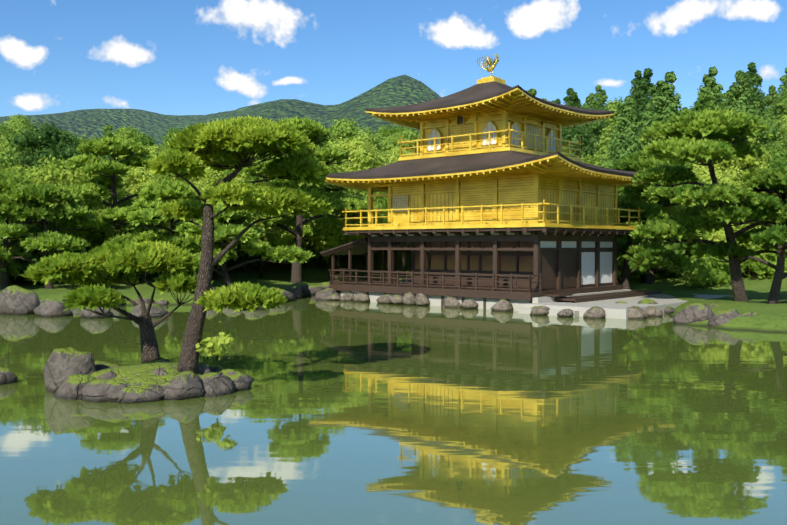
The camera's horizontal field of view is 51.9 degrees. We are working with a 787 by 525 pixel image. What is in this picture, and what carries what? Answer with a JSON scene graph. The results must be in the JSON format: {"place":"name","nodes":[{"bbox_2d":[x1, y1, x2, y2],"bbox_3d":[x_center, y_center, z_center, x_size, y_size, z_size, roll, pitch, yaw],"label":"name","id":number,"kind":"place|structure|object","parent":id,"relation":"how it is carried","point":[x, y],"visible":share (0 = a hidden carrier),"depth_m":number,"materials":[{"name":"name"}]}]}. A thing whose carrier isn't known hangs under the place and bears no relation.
{"place":"outdoors","nodes":[
{"label":"outdoors","id":0,"kind":"place"},
{"bbox_2d":[0,74,440,146],"bbox_3d":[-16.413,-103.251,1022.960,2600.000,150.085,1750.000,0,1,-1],"label":"hills","id":1,"kind":"structure","parent":0,"point":[403,90],"depth_m":711.70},
{"bbox_2d":[0,291,786,524],"bbox_3d":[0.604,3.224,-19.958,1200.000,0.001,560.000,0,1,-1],"label":"pond water","id":2,"kind":"structure","parent":0,"point":[339,412],"depth_m":12.71,"materials":[{"name":"liquid"}]},
{"bbox_2d":[0,367,17,384],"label":"pond rock","id":3,"kind":"object","parent":2,"relation":"in","point":[8,377],"visible":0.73,"depth_m":16.52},
{"bbox_2d":[44,347,253,402],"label":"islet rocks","id":4,"kind":"object","parent":2,"relation":"in","point":[70,373],"visible":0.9,"depth_m":15.29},
{"bbox_2d":[21,242,213,361],"bbox_3d":[-5.505,0.791,16.138,3.675,2.431,2.780,1,1,31],"label":"islet pine","id":5,"kind":"object","parent":4,"relation":"on","point":[101,264],"visible":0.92,"depth_m":15.66,"materials":[{"name":"green plant"}]},
{"bbox_2d":[115,115,333,373],"bbox_3d":[-3.360,-0.391,15.724,4.294,5.044,2.876,0,1,-1],"label":"pine tree","id":6,"kind":"object","parent":4,"relation":"on","point":[196,149],"visible":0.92,"depth_m":15.42,"materials":[{"name":"green plant"}]},
{"bbox_2d":[195,330,237,360],"bbox_3d":[-3.436,1.624,15.782,0.848,0.613,0.555,0,1,-1],"label":"shrub","id":7,"kind":"object","parent":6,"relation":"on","point":[214,346],"visible":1,"depth_m":15.67,"materials":[{"name":"green plant"}]},
{"bbox_2d":[0,243,786,332],"bbox_3d":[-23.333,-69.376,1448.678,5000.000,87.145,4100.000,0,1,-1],"label":"ground","id":8,"kind":"structure","parent":0,"point":[770,318],"depth_m":44.66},
{"bbox_2d":[0,129,13,145],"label":"forest tree","id":9,"kind":"object","parent":8,"relation":"on","point":[3,136],"visible":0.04,"depth_m":83.31,"materials":[{"name":"green plant"}]},
{"bbox_2d":[0,123,19,136],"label":"forest tree","id":10,"kind":"object","parent":8,"relation":"on","point":[4,127],"visible":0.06,"depth_m":89.12,"materials":[{"name":"green plant"}]},
{"bbox_2d":[0,147,25,169],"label":"forest tree","id":11,"kind":"object","parent":8,"relation":"on","point":[7,159],"visible":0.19,"depth_m":64.44,"materials":[{"name":"green plant"}]},
{"bbox_2d":[0,166,27,223],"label":"forest tree","id":12,"kind":"object","parent":8,"relation":"on","point":[15,172],"visible":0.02,"depth_m":47.52,"materials":[{"name":"green plant"}]},
{"bbox_2d":[0,164,31,177],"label":"forest tree","id":13,"kind":"object","parent":8,"relation":"on","point":[19,171],"visible":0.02,"depth_m":56.56,"materials":[{"name":"green plant"}]},
{"bbox_2d":[0,135,33,163],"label":"forest tree","id":14,"kind":"object","parent":8,"relation":"on","point":[6,143],"visible":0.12,"depth_m":70.62,"materials":[{"name":"green plant"}]},
{"bbox_2d":[3,119,30,137],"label":"forest tree","id":15,"kind":"object","parent":8,"relation":"on","point":[20,124],"visible":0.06,"depth_m":99.49,"materials":[{"name":"green plant"}]},
{"bbox_2d":[0,222,35,282],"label":"shrub","id":16,"kind":"object","parent":8,"relation":"on","point":[13,266],"visible":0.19,"depth_m":44.37,"materials":[{"name":"green plant"}]},
{"bbox_2d":[6,113,36,131],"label":"forest tree","id":17,"kind":"object","parent":8,"relation":"on","point":[22,118],"visible":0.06,"depth_m":101.20,"materials":[{"name":"green plant"}]},
{"bbox_2d":[6,122,80,170],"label":"forest tree","id":18,"kind":"object","parent":8,"relation":"on","point":[49,137],"visible":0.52,"depth_m":68.22,"materials":[{"name":"green plant"}]},
{"bbox_2d":[1,168,86,220],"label":"forest tree","id":19,"kind":"object","parent":8,"relation":"on","point":[51,177],"depth_m":51.05,"materials":[{"name":"green plant"}]},
{"bbox_2d":[1,220,88,284],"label":"shrub","id":20,"kind":"object","parent":8,"relation":"on","point":[35,255],"visible":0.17,"depth_m":45.06,"materials":[{"name":"green plant"}]},
{"bbox_2d":[0,171,96,288],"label":"garden pine","id":21,"kind":"object","parent":8,"relation":"on","point":[41,212],"visible":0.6,"depth_m":42.32,"materials":[{"name":"green plant"}]},
{"bbox_2d":[0,182,107,288],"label":"garden pine","id":22,"kind":"object","parent":8,"relation":"on","point":[72,216],"visible":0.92,"depth_m":41.63,"materials":[{"name":"green plant"}]},
{"bbox_2d":[27,136,85,164],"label":"forest tree","id":23,"kind":"object","parent":8,"relation":"on","point":[82,152],"depth_m":74.36,"materials":[{"name":"green plant"}]},
{"bbox_2d":[9,154,109,251],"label":"forest tree","id":24,"kind":"object","parent":8,"relation":"on","point":[58,172],"visible":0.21,"depth_m":47.74,"materials":[{"name":"green plant"}]},
{"bbox_2d":[95,152,116,160],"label":"forest tree","id":25,"kind":"object","parent":8,"relation":"on","point":[105,157],"visible":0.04,"depth_m":69.36,"materials":[{"name":"green plant"}]},
{"bbox_2d":[102,125,113,138],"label":"forest tree","id":26,"kind":"object","parent":8,"relation":"on","point":[107,132],"visible":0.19,"depth_m":98.30,"materials":[{"name":"green plant"}]},
{"bbox_2d":[53,136,178,237],"bbox_3d":[-15.798,-2.825,46.531,8.783,8.608,7.773,0,1,-18],"label":"garden pine","id":27,"kind":"object","parent":8,"relation":"on","point":[109,179],"visible":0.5,"depth_m":45.44,"materials":[{"name":"green plant"}]},
{"bbox_2d":[78,192,155,252],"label":"forest tree","id":28,"kind":"object","parent":8,"relation":"on","point":[109,231],"visible":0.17,"depth_m":47.69,"materials":[{"name":"green plant"}]},
{"bbox_2d":[97,173,140,222],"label":"forest tree","id":29,"kind":"object","parent":8,"relation":"on","point":[128,189],"visible":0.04,"depth_m":55.67,"materials":[{"name":"green plant"}]},
{"bbox_2d":[112,126,148,141],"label":"forest tree","id":30,"kind":"object","parent":8,"relation":"on","point":[125,133],"visible":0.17,"depth_m":102.95,"materials":[{"name":"green plant"}]},
{"bbox_2d":[111,166,163,201],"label":"forest tree","id":31,"kind":"object","parent":8,"relation":"on","point":[137,177],"visible":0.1,"depth_m":57.44,"materials":[{"name":"green plant"}]},
{"bbox_2d":[115,144,165,188],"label":"forest tree","id":32,"kind":"object","parent":8,"relation":"on","point":[154,152],"depth_m":66.70,"materials":[{"name":"green plant"}]},
{"bbox_2d":[133,133,159,147],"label":"forest tree","id":33,"kind":"object","parent":8,"relation":"on","point":[144,141],"visible":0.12,"depth_m":83.90,"materials":[{"name":"green plant"}]},
{"bbox_2d":[142,172,177,225],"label":"forest tree","id":34,"kind":"object","parent":8,"relation":"on","point":[166,177],"visible":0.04,"depth_m":59.42,"materials":[{"name":"green plant"}]},
{"bbox_2d":[160,133,173,151],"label":"forest tree","id":35,"kind":"object","parent":8,"relation":"on","point":[166,146],"visible":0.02,"depth_m":81.06,"materials":[{"name":"green plant"}]},
{"bbox_2d":[160,127,180,144],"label":"forest tree","id":36,"kind":"object","parent":8,"relation":"on","point":[173,131],"visible":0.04,"depth_m":93.14,"materials":[{"name":"green plant"}]},
{"bbox_2d":[102,178,243,289],"bbox_3d":[-11.183,-1.292,43.592,7.592,6.088,8.624,-1,2,-41],"label":"garden pine","id":37,"kind":"object","parent":8,"relation":"on","point":[146,211],"visible":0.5,"depth_m":42.48,"materials":[{"name":"green plant"}]},
{"bbox_2d":[138,184,240,247],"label":"forest tree","id":38,"kind":"object","parent":8,"relation":"on","point":[169,221],"depth_m":51.57,"materials":[{"name":"green plant"}]},
{"bbox_2d":[162,166,218,183],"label":"forest tree","id":39,"kind":"object","parent":8,"relation":"on","point":[191,180],"depth_m":62.62,"materials":[{"name":"green plant"}]},
{"bbox_2d":[0,279,400,318],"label":"shore rocks","id":40,"kind":"object","parent":8,"relation":"on","point":[16,300],"visible":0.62,"depth_m":33.21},
{"bbox_2d":[156,182,274,280],"bbox_3d":[-11.217,-1.768,50.889,7.439,6.859,7.405,0,1,-9],"label":"forest tree","id":41,"kind":"object","parent":8,"relation":"on","point":[262,226],"visible":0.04,"depth_m":50.63,"materials":[{"name":"green plant"}]},
{"bbox_2d":[187,166,267,187],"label":"forest tree","id":42,"kind":"object","parent":8,"relation":"on","point":[215,177],"visible":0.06,"depth_m":60.19,"materials":[{"name":"green plant"}]},
{"bbox_2d":[218,248,250,272],"bbox_3d":[-11.346,-0.169,56.167,3.209,2.360,2.748,0,1,-22],"label":"shrub","id":43,"kind":"object","parent":8,"relation":"on","point":[232,262],"visible":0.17,"depth_m":55.74,"materials":[{"name":"green plant"}]},
{"bbox_2d":[158,200,314,287],"bbox_3d":[-8.750,-0.740,41.628,7.292,5.252,7.897,1,2,40],"label":"garden pine","id":44,"kind":"object","parent":8,"relation":"on","point":[233,225],"visible":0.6,"depth_m":41.42,"materials":[{"name":"green plant"}]},
{"bbox_2d":[242,252,270,270],"bbox_3d":[-9.598,-0.700,58.416,4.377,3.266,2.892,0,1,-19],"label":"shrub","id":45,"kind":"object","parent":8,"relation":"on","point":[254,264],"visible":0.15,"depth_m":57.60,"materials":[{"name":"green plant"}]},
{"bbox_2d":[232,214,296,277],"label":"forest tree","id":46,"kind":"object","parent":8,"relation":"on","point":[276,239],"visible":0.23,"depth_m":55.10,"materials":[{"name":"green plant"}]},
{"bbox_2d":[245,153,292,185],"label":"forest tree","id":47,"kind":"object","parent":8,"relation":"on","point":[260,178],"depth_m":65.59,"materials":[{"name":"green plant"}]},
{"bbox_2d":[268,215,313,269],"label":"forest tree","id":48,"kind":"object","parent":8,"relation":"on","point":[286,265],"visible":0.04,"depth_m":58.61,"materials":[{"name":"green plant"}]},
{"bbox_2d":[290,241,325,265],"bbox_3d":[-6.511,-0.973,61.859,3.505,3.010,4.093,0,1,-10],"label":"shrub","id":49,"kind":"object","parent":8,"relation":"on","point":[311,259],"visible":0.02,"depth_m":61.08,"materials":[{"name":"green plant"}]},
{"bbox_2d":[240,116,379,282],"bbox_3d":[-5.897,-3.809,53.109,9.942,11.010,11.234,0,1,20],"label":"garden pine","id":50,"kind":"object","parent":8,"relation":"on","point":[314,130],"visible":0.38,"depth_m":51.79,"materials":[{"name":"green plant"}]},
{"bbox_2d":[270,160,353,266],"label":"forest tree","id":51,"kind":"object","parent":8,"relation":"on","point":[332,194],"visible":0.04,"depth_m":61.48,"materials":[{"name":"green plant"}]},
{"bbox_2d":[266,156,361,201],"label":"forest tree","id":52,"kind":"object","parent":8,"relation":"on","point":[337,167],"visible":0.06,"depth_m":65.06,"materials":[{"name":"green plant"}]},
{"bbox_2d":[320,126,347,143],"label":"forest tree","id":53,"kind":"object","parent":8,"relation":"on","point":[331,132],"visible":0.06,"depth_m":92.23,"materials":[{"name":"green plant"}]},
{"bbox_2d":[290,191,381,278],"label":"forest tree","id":54,"kind":"object","parent":8,"relation":"on","point":[329,240],"visible":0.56,"depth_m":55.75,"materials":[{"name":"green plant"}]},
{"bbox_2d":[321,117,387,166],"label":"forest tree","id":55,"kind":"object","parent":8,"relation":"on","point":[345,129],"visible":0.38,"depth_m":89.21,"materials":[{"name":"green plant"}]},
{"bbox_2d":[330,168,384,201],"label":"forest tree","id":56,"kind":"object","parent":8,"relation":"on","point":[360,191],"depth_m":64.49,"materials":[{"name":"green plant"}]},
{"bbox_2d":[324,135,395,197],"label":"forest tree","id":57,"kind":"object","parent":8,"relation":"on","point":[362,156],"visible":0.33,"depth_m":67.08,"materials":[{"name":"green plant"}]},
{"bbox_2d":[344,193,379,266],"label":"forest tree","id":58,"kind":"object","parent":8,"relation":"on","point":[374,199],"visible":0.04,"depth_m":61.57,"materials":[{"name":"green plant"}]},
{"bbox_2d":[374,191,386,215],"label":"forest tree","id":59,"kind":"object","parent":8,"relation":"on","point":[378,192],"depth_m":59.85,"materials":[{"name":"green plant"}]},
{"bbox_2d":[353,146,416,162],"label":"forest tree","id":60,"kind":"object","parent":8,"relation":"on","point":[395,154],"visible":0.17,"depth_m":76.65,"materials":[{"name":"green plant"}]},
{"bbox_2d":[367,192,410,274],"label":"forest tree","id":61,"kind":"object","parent":8,"relation":"on","point":[384,202],"visible":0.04,"depth_m":57.63,"materials":[{"name":"green plant"}]},
{"bbox_2d":[375,124,416,150],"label":"forest tree","id":62,"kind":"object","parent":8,"relation":"on","point":[385,131],"visible":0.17,"depth_m":94.46,"materials":[{"name":"green plant"}]},
{"bbox_2d":[379,128,419,156],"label":"forest tree","id":63,"kind":"object","parent":8,"relation":"on","point":[389,142],"visible":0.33,"depth_m":84.81,"materials":[{"name":"green plant"}]},
{"bbox_2d":[320,54,727,318],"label":"temple pavilion","id":64,"kind":"structure","parent":8,"relation":"on","point":[498,200],"depth_m":38.36,"materials":[{"name":"metal"}]},
{"bbox_2d":[526,88,536,95],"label":"forest tree","id":65,"kind":"object","parent":8,"relation":"on","point":[532,91],"depth_m":88.27,"materials":[{"name":"green plant"}]},
{"bbox_2d":[563,88,580,128],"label":"forest tree","id":66,"kind":"object","parent":8,"relation":"on","point":[568,92],"visible":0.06,"depth_m":89.14,"materials":[{"name":"green plant"}]},
{"bbox_2d":[562,91,597,163],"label":"forest tree","id":67,"kind":"object","parent":8,"relation":"on","point":[574,134],"visible":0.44,"depth_m":73.49,"materials":[{"name":"green plant"}]},
{"bbox_2d":[562,147,601,164],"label":"forest tree","id":68,"kind":"object","parent":8,"relation":"on","point":[584,160],"visible":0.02,"depth_m":69.15,"materials":[{"name":"green plant"}]},
{"bbox_2d":[583,93,596,109],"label":"forest tree","id":69,"kind":"object","parent":8,"relation":"on","point":[590,100],"visible":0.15,"depth_m":99.47,"materials":[{"name":"green plant"}]},
{"bbox_2d":[583,105,606,151],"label":"forest tree","id":70,"kind":"object","parent":8,"relation":"on","point":[598,108],"visible":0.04,"depth_m":85.39,"materials":[{"name":"green plant"}]},
{"bbox_2d":[594,85,607,108],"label":"forest tree","id":71,"kind":"object","parent":8,"relation":"on","point":[601,97],"visible":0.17,"depth_m":105.78,"materials":[{"name":"green plant"}]},
{"bbox_2d":[586,114,616,154],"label":"forest tree","id":72,"kind":"object","parent":8,"relation":"on","point":[597,126],"visible":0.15,"depth_m":79.00,"materials":[{"name":"green plant"}]},
{"bbox_2d":[590,107,623,167],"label":"tree","id":73,"kind":"object","parent":8,"relation":"on","point":[611,122],"visible":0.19,"depth_m":67.59,"materials":[{"name":"green plant"}]},
{"bbox_2d":[603,96,635,111],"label":"forest tree","id":74,"kind":"object","parent":8,"relation":"on","point":[614,104],"visible":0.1,"depth_m":94.72,"materials":[{"name":"green plant"}]},
{"bbox_2d":[599,95,643,197],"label":"forest conifer","id":75,"kind":"object","parent":8,"relation":"on","point":[626,141],"visible":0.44,"depth_m":62.40,"materials":[{"name":"green plant"}]},
{"bbox_2d":[629,70,647,113],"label":"forest tree","id":76,"kind":"object","parent":8,"relation":"on","point":[638,76],"visible":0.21,"depth_m":98.93,"materials":[{"name":"green plant"}]},
{"bbox_2d":[636,102,652,134],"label":"forest tree","id":77,"kind":"object","parent":8,"relation":"on","point":[644,118],"visible":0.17,"depth_m":70.15,"materials":[{"name":"green plant"}]},
{"bbox_2d":[628,68,663,132],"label":"forest tree","id":78,"kind":"object","parent":8,"relation":"on","point":[646,87],"visible":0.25,"depth_m":73.20,"materials":[{"name":"green plant"}]},
{"bbox_2d":[617,171,693,203],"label":"forest tree","id":79,"kind":"object","parent":8,"relation":"on","point":[629,196],"visible":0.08,"depth_m":52.96,"materials":[{"name":"green plant"}]},
{"bbox_2d":[617,237,697,282],"bbox_3d":[15.758,-0.279,49.476,3.527,3.983,5.338,-1,1,-28],"label":"shrub","id":80,"kind":"object","parent":8,"relation":"on","point":[676,248],"visible":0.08,"depth_m":48.83,"materials":[{"name":"green plant"}]},
{"bbox_2d":[616,200,701,280],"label":"forest tree","id":81,"kind":"object","parent":8,"relation":"on","point":[672,211],"visible":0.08,"depth_m":48.49,"materials":[{"name":"green plant"}]},
{"bbox_2d":[610,198,711,288],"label":"garden pine","id":82,"kind":"object","parent":8,"relation":"on","point":[642,253],"visible":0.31,"depth_m":41.29,"materials":[{"name":"green plant"}]},
{"bbox_2d":[637,71,696,164],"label":"forest tree","id":83,"kind":"object","parent":8,"relation":"on","point":[663,96],"visible":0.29,"depth_m":63.52,"materials":[{"name":"green plant"}]},
{"bbox_2d":[662,238,703,273],"bbox_3d":[18.766,-0.654,51.298,4.167,3.364,5.229,-1,1,-28],"label":"shrub","id":84,"kind":"object","parent":8,"relation":"on","point":[687,253],"visible":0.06,"depth_m":49.71,"materials":[{"name":"green plant"}]},
{"bbox_2d":[615,298,757,326],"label":"shore rocks","id":85,"kind":"object","parent":8,"relation":"on","point":[695,312],"visible":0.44,"depth_m":28.89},
{"bbox_2d":[611,150,769,283],"bbox_3d":[16.716,-2.527,50.008,11.977,8.456,10.544,1,1,32],"label":"garden pine","id":86,"kind":"object","parent":8,"relation":"on","point":[660,195],"visible":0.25,"depth_m":47.65,"materials":[{"name":"green plant"}]},
{"bbox_2d":[662,254,730,288],"bbox_3d":[17.259,0.412,45.039,4.244,2.730,3.382,-1,1,-28],"label":"shrub","id":87,"kind":"object","parent":8,"relation":"on","point":[701,271],"visible":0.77,"depth_m":44.53,"materials":[{"name":"green plant"}]},
{"bbox_2d":[628,107,786,301],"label":"pine","id":88,"kind":"object","parent":8,"relation":"on","point":[688,135],"visible":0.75,"depth_m":33.01,"materials":[{"name":"green plant"}]},
{"bbox_2d":[690,66,727,115],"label":"forest tree","id":89,"kind":"object","parent":8,"relation":"on","point":[709,84],"visible":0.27,"depth_m":78.85,"materials":[{"name":"green plant"}]},
{"bbox_2d":[688,240,729,278],"bbox_3d":[18.731,0.076,47.589,2.504,2.827,3.790,0,1,9],"label":"shrub","id":90,"kind":"object","parent":8,"relation":"on","point":[706,258],"visible":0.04,"depth_m":46.98,"materials":[{"name":"green plant"}]},
{"bbox_2d":[694,91,730,169],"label":"forest tree","id":91,"kind":"object","parent":8,"relation":"on","point":[705,97],"visible":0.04,"depth_m":69.06,"materials":[{"name":"green plant"}]},
{"bbox_2d":[693,168,741,186],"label":"forest tree","id":92,"kind":"object","parent":8,"relation":"on","point":[722,178],"visible":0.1,"depth_m":54.93,"materials":[{"name":"green plant"}]},
{"bbox_2d":[690,162,746,183],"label":"forest tree","id":93,"kind":"object","parent":8,"relation":"on","point":[701,167],"visible":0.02,"depth_m":57.42,"materials":[{"name":"green plant"}]},
{"bbox_2d":[678,180,761,246],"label":"forest tree","id":94,"kind":"object","parent":8,"relation":"on","point":[719,235],"visible":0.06,"depth_m":47.35,"materials":[{"name":"green plant"}]},
{"bbox_2d":[704,136,771,174],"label":"forest tree","id":95,"kind":"object","parent":8,"relation":"on","point":[748,160],"visible":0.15,"depth_m":60.49,"materials":[{"name":"green plant"}]},
{"bbox_2d":[690,165,786,303],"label":"pine","id":96,"kind":"object","parent":8,"relation":"on","point":[772,179],"visible":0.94,"depth_m":32.03,"materials":[{"name":"green plant"}]},
{"bbox_2d":[721,70,762,169],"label":"forest tree","id":97,"kind":"object","parent":8,"relation":"on","point":[743,93],"visible":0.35,"depth_m":72.30,"materials":[{"name":"green plant"}]},
{"bbox_2d":[704,226,786,276],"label":"shrub","id":98,"kind":"object","parent":8,"relation":"on","point":[745,265],"visible":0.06,"depth_m":46.54,"materials":[{"name":"green plant"}]},
{"bbox_2d":[724,244,786,280],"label":"shrub","id":99,"kind":"object","parent":8,"relation":"on","point":[757,268],"visible":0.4,"depth_m":45.76,"materials":[{"name":"green plant"}]},
{"bbox_2d":[745,62,766,113],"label":"forest tree","id":100,"kind":"object","parent":8,"relation":"on","point":[753,77],"visible":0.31,"depth_m":95.44,"materials":[{"name":"green plant"}]},
{"bbox_2d":[753,101,763,121],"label":"forest tree","id":101,"kind":"object","parent":8,"relation":"on","point":[758,104],"depth_m":80.69,"materials":[{"name":"green plant"}]},
{"bbox_2d":[731,115,786,174],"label":"forest tree","id":102,"kind":"object","parent":8,"relation":"on","point":[773,129],"visible":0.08,"depth_m":66.46,"materials":[{"name":"green plant"}]},
{"bbox_2d":[735,164,786,228],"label":"forest tree","id":103,"kind":"object","parent":8,"relation":"on","point":[762,168],"visible":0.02,"depth_m":49.89,"materials":[{"name":"green plant"}]},
{"bbox_2d":[760,85,778,118],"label":"forest tree","id":104,"kind":"object","parent":8,"relation":"on","point":[770,97],"visible":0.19,"depth_m":89.23,"materials":[{"name":"green plant"}]},
{"bbox_2d":[755,130,786,168],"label":"forest tree","id":105,"kind":"object","parent":8,"relation":"on","point":[779,149],"visible":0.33,"depth_m":61.64,"materials":[{"name":"green plant"}]},
{"bbox_2d":[758,111,786,146],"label":"forest tree","id":106,"kind":"object","parent":8,"relation":"on","point":[783,118],"visible":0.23,"depth_m":68.75,"materials":[{"name":"green plant"}]},
{"bbox_2d":[763,89,786,123],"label":"forest tree","id":107,"kind":"object","parent":8,"relation":"on","point":[781,104],"visible":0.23,"depth_m":78.96,"materials":[{"name":"green plant"}]},
{"bbox_2d":[764,155,786,199],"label":"forest tree","id":108,"kind":"object","parent":8,"relation":"on","point":[782,162],"visible":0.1,"depth_m":54.43,"materials":[{"name":"green plant"}]},
{"bbox_2d":[767,68,786,118],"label":"forest tree","id":109,"kind":"object","parent":8,"relation":"on","point":[783,78],"visible":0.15,"depth_m":86.52,"materials":[{"name":"green plant"}]},
{"bbox_2d":[0,0,786,116],"label":"sky","id":110,"kind":"structure","parent":0,"point":[166,57],"materials":[{"name":"blue"}]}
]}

